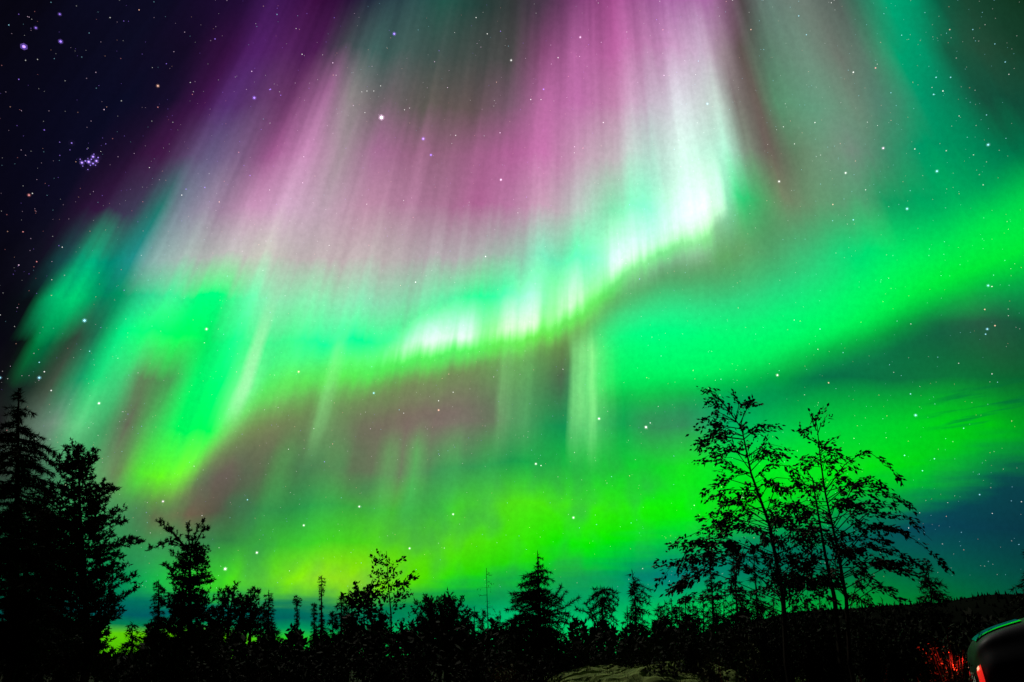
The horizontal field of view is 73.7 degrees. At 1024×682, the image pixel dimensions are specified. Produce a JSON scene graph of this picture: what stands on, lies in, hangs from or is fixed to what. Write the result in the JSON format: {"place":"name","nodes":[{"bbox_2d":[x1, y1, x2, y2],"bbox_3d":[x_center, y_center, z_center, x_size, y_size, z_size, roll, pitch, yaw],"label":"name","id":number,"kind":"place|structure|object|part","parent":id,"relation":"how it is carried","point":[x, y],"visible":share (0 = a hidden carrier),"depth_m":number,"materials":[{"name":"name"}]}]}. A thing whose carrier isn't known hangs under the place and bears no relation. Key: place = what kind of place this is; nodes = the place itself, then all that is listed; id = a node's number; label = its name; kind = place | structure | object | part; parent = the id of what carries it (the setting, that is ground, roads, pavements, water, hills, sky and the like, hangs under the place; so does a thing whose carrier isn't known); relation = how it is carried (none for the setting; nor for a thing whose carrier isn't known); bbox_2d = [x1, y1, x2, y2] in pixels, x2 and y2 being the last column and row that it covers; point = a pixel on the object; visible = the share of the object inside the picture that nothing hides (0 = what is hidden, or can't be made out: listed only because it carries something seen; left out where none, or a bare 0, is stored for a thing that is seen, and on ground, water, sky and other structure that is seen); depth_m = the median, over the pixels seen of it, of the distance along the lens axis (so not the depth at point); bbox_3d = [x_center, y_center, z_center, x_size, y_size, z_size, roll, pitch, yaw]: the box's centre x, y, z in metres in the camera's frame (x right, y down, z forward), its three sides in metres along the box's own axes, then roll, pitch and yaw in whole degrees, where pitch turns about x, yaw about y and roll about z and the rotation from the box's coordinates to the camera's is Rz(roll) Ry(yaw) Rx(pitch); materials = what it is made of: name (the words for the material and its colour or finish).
{"place":"outdoors","nodes":[
{"label":"outdoors","id":0,"kind":"place"},
{"bbox_2d":[0,665,969,681],"bbox_3d":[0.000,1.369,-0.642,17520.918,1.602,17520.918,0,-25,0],"label":"ground","id":1,"kind":"structure","parent":0,"point":[351,672],"depth_m":78.98,"materials":[{"name":"soil"}]},
{"bbox_2d":[2,478,82,681],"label":"spruce tree","id":2,"kind":"object","parent":1,"relation":"on","point":[56,612],"visible":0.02,"depth_m":28.05,"materials":[{"name":"black plant"}]},
{"bbox_2d":[0,386,95,681],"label":"spruce tree","id":3,"kind":"object","parent":1,"relation":"on","point":[22,627],"visible":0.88,"depth_m":22.81,"materials":[{"name":"black plant"}]},
{"bbox_2d":[24,437,145,681],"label":"pine tree","id":4,"kind":"object","parent":1,"relation":"on","point":[72,526],"visible":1,"depth_m":20.76,"materials":[{"name":"black plant"}]},
{"bbox_2d":[110,621,141,672],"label":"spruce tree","id":5,"kind":"object","parent":1,"relation":"on","point":[131,644],"visible":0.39,"depth_m":31.04,"materials":[{"name":"black plant"}]},
{"bbox_2d":[113,637,173,681],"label":"shrub","id":6,"kind":"object","parent":1,"relation":"on","point":[145,677],"visible":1,"depth_m":20.78,"materials":[{"name":"black plant"}]},
{"bbox_2d":[134,580,170,681],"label":"spruce tree","id":7,"kind":"object","parent":1,"relation":"on","point":[157,611],"visible":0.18,"depth_m":27.77,"materials":[{"name":"black plant"}]},
{"bbox_2d":[139,517,238,675],"bbox_3d":[-11.548,9.392,24.302,3.873,6.247,2.980,0,-25,0],"label":"pine tree","id":8,"kind":"object","parent":1,"relation":"on","point":[184,610],"visible":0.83,"depth_m":24.08,"materials":[{"name":"black plant"}]},
{"bbox_2d":[209,580,251,681],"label":"pine tree","id":9,"kind":"object","parent":1,"relation":"on","point":[226,622],"visible":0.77,"depth_m":29.57,"materials":[{"name":"black plant"}]},
{"bbox_2d":[232,585,273,653],"bbox_3d":[-11.670,13.115,30.270,1.845,4.365,1.758,0,-25,0],"label":"pine tree","id":10,"kind":"object","parent":1,"relation":"on","point":[253,626],"visible":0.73,"depth_m":30.49,"materials":[{"name":"black plant"}]},
{"bbox_2d":[254,589,283,672],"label":"spruce tree","id":11,"kind":"object","parent":1,"relation":"on","point":[269,598],"visible":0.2,"depth_m":31.50,"materials":[{"name":"black plant"}]},
{"bbox_2d":[269,625,284,672],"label":"spruce tree","id":12,"kind":"object","parent":1,"relation":"on","point":[277,635],"visible":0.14,"depth_m":33.01,"materials":[{"name":"black plant"}]},
{"bbox_2d":[283,595,303,667],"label":"spruce tree","id":13,"kind":"object","parent":1,"relation":"on","point":[297,614],"visible":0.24,"depth_m":33.47,"materials":[{"name":"black plant"}]},
{"bbox_2d":[276,639,322,681],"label":"shrub","id":14,"kind":"object","parent":1,"relation":"on","point":[303,670],"visible":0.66,"depth_m":25.00,"materials":[{"name":"black plant"}]},
{"bbox_2d":[307,602,322,677],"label":"spruce tree","id":15,"kind":"object","parent":1,"relation":"on","point":[314,625],"visible":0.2,"depth_m":34.18,"materials":[{"name":"black plant"}]},
{"bbox_2d":[309,576,329,678],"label":"spruce tree","id":16,"kind":"object","parent":1,"relation":"on","point":[321,631],"visible":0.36,"depth_m":33.31,"materials":[{"name":"black plant"}]},
{"bbox_2d":[320,610,344,667],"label":"spruce tree","id":17,"kind":"object","parent":1,"relation":"on","point":[335,625],"visible":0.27,"depth_m":32.65,"materials":[{"name":"black plant"}]},
{"bbox_2d":[331,592,356,672],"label":"spruce tree","id":18,"kind":"object","parent":1,"relation":"on","point":[340,613],"visible":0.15,"depth_m":33.67,"materials":[{"name":"black plant"}]},
{"bbox_2d":[340,587,361,680],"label":"spruce tree","id":19,"kind":"object","parent":1,"relation":"on","point":[348,610],"visible":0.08,"depth_m":34.15,"materials":[{"name":"black plant"}]},
{"bbox_2d":[339,580,383,681],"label":"tree","id":20,"kind":"object","parent":1,"relation":"on","point":[366,603],"visible":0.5,"depth_m":30.49,"materials":[{"name":"black plant"}]},
{"bbox_2d":[361,636,408,681],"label":"shrub","id":21,"kind":"object","parent":1,"relation":"on","point":[382,672],"visible":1,"depth_m":20.94,"materials":[{"name":"black plant"}]},
{"bbox_2d":[368,549,419,673],"bbox_3d":[-4.994,11.361,27.825,2.240,5.752,2.325,0,-25,0],"label":"birch tree","id":22,"kind":"object","parent":1,"relation":"on","point":[397,583],"visible":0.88,"depth_m":28.07,"materials":[{"name":"black plant"}]},
{"bbox_2d":[400,587,476,681],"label":"tree","id":23,"kind":"object","parent":1,"relation":"on","point":[453,616],"visible":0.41,"depth_m":28.12,"materials":[{"name":"black plant"}]},
{"bbox_2d":[462,607,485,669],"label":"spruce tree","id":24,"kind":"object","parent":1,"relation":"on","point":[474,613],"visible":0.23,"depth_m":31.43,"materials":[{"name":"black plant"}]},
{"bbox_2d":[475,610,491,669],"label":"spruce tree","id":25,"kind":"object","parent":1,"relation":"on","point":[481,622],"visible":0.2,"depth_m":31.39,"materials":[{"name":"black plant"}]},
{"bbox_2d":[477,568,495,672],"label":"dead tree","id":26,"kind":"object","parent":1,"relation":"on","point":[487,614],"visible":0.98,"depth_m":27.05,"materials":[{"name":"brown wood"}]},
{"bbox_2d":[490,611,511,665],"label":"spruce tree","id":27,"kind":"object","parent":1,"relation":"on","point":[498,622],"visible":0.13,"depth_m":31.29,"materials":[{"name":"black plant"}]},
{"bbox_2d":[0,605,1004,681],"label":"undergrowth","id":28,"kind":"object","parent":1,"relation":"on","point":[966,635],"visible":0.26,"depth_m":25.40,"materials":[{"name":"black plant"}]},
{"bbox_2d":[498,622,515,668],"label":"spruce tree","id":29,"kind":"object","parent":1,"relation":"on","point":[507,627],"visible":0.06,"depth_m":31.19,"materials":[{"name":"black plant"}]},
{"bbox_2d":[492,551,591,673],"bbox_3d":[1.135,10.219,24.985,3.691,5.064,3.676,0,-25,0],"label":"spruce tree","id":30,"kind":"object","parent":1,"relation":"on","point":[534,599],"visible":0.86,"depth_m":24.65,"materials":[{"name":"black plant"}]},
{"bbox_2d":[572,635,606,668],"bbox_3d":[2.806,11.925,25.040,1.311,2.156,1.395,20,-31,-36],"label":"shrub","id":31,"kind":"object","parent":1,"relation":"on","point":[598,654],"visible":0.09,"depth_m":25.06,"materials":[{"name":"black plant"}]},
{"bbox_2d":[573,585,620,657],"bbox_3d":[3.641,12.120,27.655,2.016,4.290,1.514,-10,-27,21],"label":"pine tree","id":32,"kind":"object","parent":1,"relation":"on","point":[603,600],"visible":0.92,"depth_m":27.93,"materials":[{"name":"black plant"}]},
{"bbox_2d":[603,643,645,668],"bbox_3d":[3.654,10.633,22.027,1.452,1.743,1.180,0,-25,0],"label":"shrub","id":33,"kind":"object","parent":1,"relation":"on","point":[624,662],"visible":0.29,"depth_m":22.01,"materials":[{"name":"black plant"}]},
{"bbox_2d":[615,605,634,659],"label":"spruce tree","id":34,"kind":"object","parent":1,"relation":"on","point":[623,622],"visible":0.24,"depth_m":30.47,"materials":[{"name":"black plant"}]},
{"bbox_2d":[619,569,659,664],"bbox_3d":[5.127,11.710,27.650,1.919,4.842,1.956,0,-25,0],"label":"spruce tree","id":35,"kind":"object","parent":1,"relation":"on","point":[636,612],"visible":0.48,"depth_m":27.88,"materials":[{"name":"black plant"}]},
{"bbox_2d":[650,602,668,656],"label":"spruce tree","id":36,"kind":"object","parent":1,"relation":"on","point":[656,613],"visible":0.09,"depth_m":34.23,"materials":[{"name":"black plant"}]},
{"bbox_2d":[657,600,670,660],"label":"spruce tree","id":37,"kind":"object","parent":1,"relation":"on","point":[663,607],"visible":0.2,"depth_m":32.43,"materials":[{"name":"black plant"}]},
{"bbox_2d":[641,637,688,677],"bbox_3d":[4.581,9.917,20.532,1.490,1.824,1.332,15,-29,-29],"label":"shrub","id":38,"kind":"object","parent":1,"relation":"on","point":[664,665],"visible":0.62,"depth_m":20.40,"materials":[{"name":"black plant"}]},
{"bbox_2d":[526,661,804,681],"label":"rock outcrop","id":39,"kind":"object","parent":1,"relation":"on","point":[609,677],"visible":0.51,"depth_m":20.49,"materials":[{"name":"stone"}]},
{"bbox_2d":[529,657,802,681],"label":"rock grass","id":40,"kind":"object","parent":39,"relation":"on","point":[574,670],"visible":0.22,"depth_m":21.14,"materials":[{"name":"plant"}]},
{"bbox_2d":[663,599,678,660],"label":"spruce tree","id":41,"kind":"object","parent":1,"relation":"on","point":[672,612],"visible":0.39,"depth_m":30.71,"materials":[{"name":"black plant"}]},
{"bbox_2d":[673,604,682,630],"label":"spruce tree","id":42,"kind":"object","parent":1,"relation":"on","point":[679,611],"visible":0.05,"depth_m":34.18,"materials":[{"name":"black plant"}]},
{"bbox_2d":[677,594,692,647],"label":"spruce tree","id":43,"kind":"object","parent":1,"relation":"on","point":[682,612],"visible":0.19,"depth_m":31.44,"materials":[{"name":"black plant"}]},
{"bbox_2d":[671,609,712,673],"bbox_3d":[5.599,9.736,21.094,1.308,2.737,1.135,0,-25,0],"label":"shrub","id":44,"kind":"object","parent":1,"relation":"on","point":[689,655],"visible":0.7,"depth_m":21.01,"materials":[{"name":"black plant"}]},
{"bbox_2d":[686,603,703,649],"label":"spruce tree","id":45,"kind":"object","parent":1,"relation":"on","point":[696,613],"visible":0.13,"depth_m":30.96,"materials":[{"name":"black plant"}]},
{"bbox_2d":[694,601,710,635],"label":"spruce tree","id":46,"kind":"object","parent":1,"relation":"on","point":[702,621],"visible":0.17,"depth_m":33.37,"materials":[{"name":"black plant"}]},
{"bbox_2d":[705,601,716,651],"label":"spruce tree","id":47,"kind":"object","parent":1,"relation":"on","point":[708,623],"visible":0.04,"depth_m":30.90,"materials":[{"name":"black plant"}]},
{"bbox_2d":[698,548,725,666],"bbox_3d":[8.489,12.076,29.726,1.892,5.975,1.882,0,-25,0],"label":"spruce tree","id":48,"kind":"object","parent":1,"relation":"on","point":[713,608],"visible":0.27,"depth_m":29.74,"materials":[{"name":"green plant"}]},
{"bbox_2d":[690,643,736,681],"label":"shrub","id":49,"kind":"object","parent":1,"relation":"on","point":[710,675],"visible":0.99,"depth_m":15.29,"materials":[{"name":"black plant"}]},
{"bbox_2d":[717,597,728,651],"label":"spruce tree","id":50,"kind":"object","parent":1,"relation":"on","point":[725,606],"visible":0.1,"depth_m":33.85,"materials":[{"name":"black plant"}]},
{"bbox_2d":[724,555,750,654],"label":"spruce tree","id":51,"kind":"object","parent":1,"relation":"on","point":[733,616],"visible":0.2,"depth_m":29.85,"materials":[{"name":"black plant"}]},
{"bbox_2d":[652,386,847,681],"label":"birch tree","id":52,"kind":"object","parent":1,"relation":"on","point":[734,548],"visible":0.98,"depth_m":18.61,"materials":[{"name":"black plant"}]},
{"bbox_2d":[745,555,770,642],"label":"spruce tree","id":53,"kind":"object","parent":1,"relation":"on","point":[753,579],"visible":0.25,"depth_m":30.06,"materials":[{"name":"black plant"}]},
{"bbox_2d":[765,599,781,632],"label":"spruce tree","id":54,"kind":"object","parent":1,"relation":"on","point":[772,600],"visible":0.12,"depth_m":34.98,"materials":[{"name":"black plant"}]},
{"bbox_2d":[787,604,799,651],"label":"spruce tree","id":55,"kind":"object","parent":1,"relation":"on","point":[790,619],"visible":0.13,"depth_m":31.61,"materials":[{"name":"black plant"}]},
{"bbox_2d":[796,602,816,649],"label":"spruce tree","id":56,"kind":"object","parent":1,"relation":"on","point":[812,612],"visible":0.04,"depth_m":34.92,"materials":[{"name":"black plant"}]},
{"bbox_2d":[812,596,826,652],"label":"spruce tree","id":57,"kind":"object","parent":1,"relation":"on","point":[819,613],"visible":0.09,"depth_m":35.28,"materials":[{"name":"black plant"}]},
{"bbox_2d":[850,599,863,681],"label":"spruce tree","id":58,"kind":"object","parent":1,"relation":"on","point":[855,614],"visible":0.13,"depth_m":34.48,"materials":[{"name":"black plant"}]},
{"bbox_2d":[771,403,954,681],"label":"birch tree","id":59,"kind":"object","parent":1,"relation":"on","point":[878,563],"visible":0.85,"depth_m":19.03,"materials":[{"name":"black plant"}]},
{"bbox_2d":[877,597,893,678],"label":"spruce tree","id":60,"kind":"object","parent":1,"relation":"on","point":[879,610],"visible":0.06,"depth_m":33.93,"materials":[{"name":"black plant"}]},
{"bbox_2d":[880,601,904,656],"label":"spruce tree","id":61,"kind":"object","parent":1,"relation":"on","point":[894,606],"visible":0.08,"depth_m":32.26,"materials":[{"name":"black plant"}]},
{"bbox_2d":[895,612,938,681],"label":"shrub","id":62,"kind":"object","parent":1,"relation":"on","point":[914,657],"visible":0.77,"depth_m":20.34,"materials":[{"name":"black plant"}]},
{"bbox_2d":[904,560,969,668],"bbox_3d":[16.968,11.569,27.677,2.441,5.298,2.516,0,-25,0],"label":"spruce tree","id":63,"kind":"object","parent":1,"relation":"on","point":[929,606],"visible":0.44,"depth_m":27.90,"materials":[{"name":"black plant"}]},
{"bbox_2d":[914,627,978,681],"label":"shrub","id":64,"kind":"object","parent":1,"relation":"on","point":[940,673],"visible":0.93,"depth_m":7.38,"materials":[{"name":"red plant"}]},
{"bbox_2d":[942,664,971,681],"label":"shrub","id":65,"kind":"object","parent":1,"relation":"on","point":[964,679],"visible":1,"depth_m":6.99,"materials":[{"name":"red plant"}]},
{"bbox_2d":[967,618,1023,681],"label":"parked car","id":66,"kind":"object","parent":1,"relation":"on","point":[999,648],"visible":0.96,"depth_m":7.22,"materials":[{"name":"paint"}]},
{"bbox_3d":[5.557,3.346,7.882,0.474,0.238,1.054,-13,-28,25],"label":"rear window","id":67,"kind":"part","parent":66,"relation":"part of","materials":[{"name":"green glass"}]},
{"bbox_2d":[1001,549,1023,621],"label":"spruce tree","id":68,"kind":"object","parent":1,"relation":"on","point":[1020,608],"visible":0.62,"depth_m":24.94,"materials":[{"name":"black plant"}]},
{"bbox_2d":[0,652,984,681],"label":"grass","id":69,"kind":"structure","parent":0,"point":[451,677],"depth_m":14.72,"materials":[{"name":"black plant"}]},
{"bbox_2d":[0,0,1023,656],"label":"sky","id":70,"kind":"structure","parent":0,"point":[450,287],"materials":[{"name":"green"}]},
{"bbox_2d":[575,594,1023,660],"bbox_3d":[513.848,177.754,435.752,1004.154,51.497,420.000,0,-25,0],"label":"hill","id":71,"kind":"structure","parent":0,"point":[984,610],"depth_m":351.07,"materials":[{"name":"black"}]},
{"bbox_2d":[769,590,1022,620],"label":"distant wood","id":72,"kind":"object","parent":71,"relation":"on","point":[962,598],"visible":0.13,"depth_m":376.95,"materials":[{"name":"black plant"}]}
]}

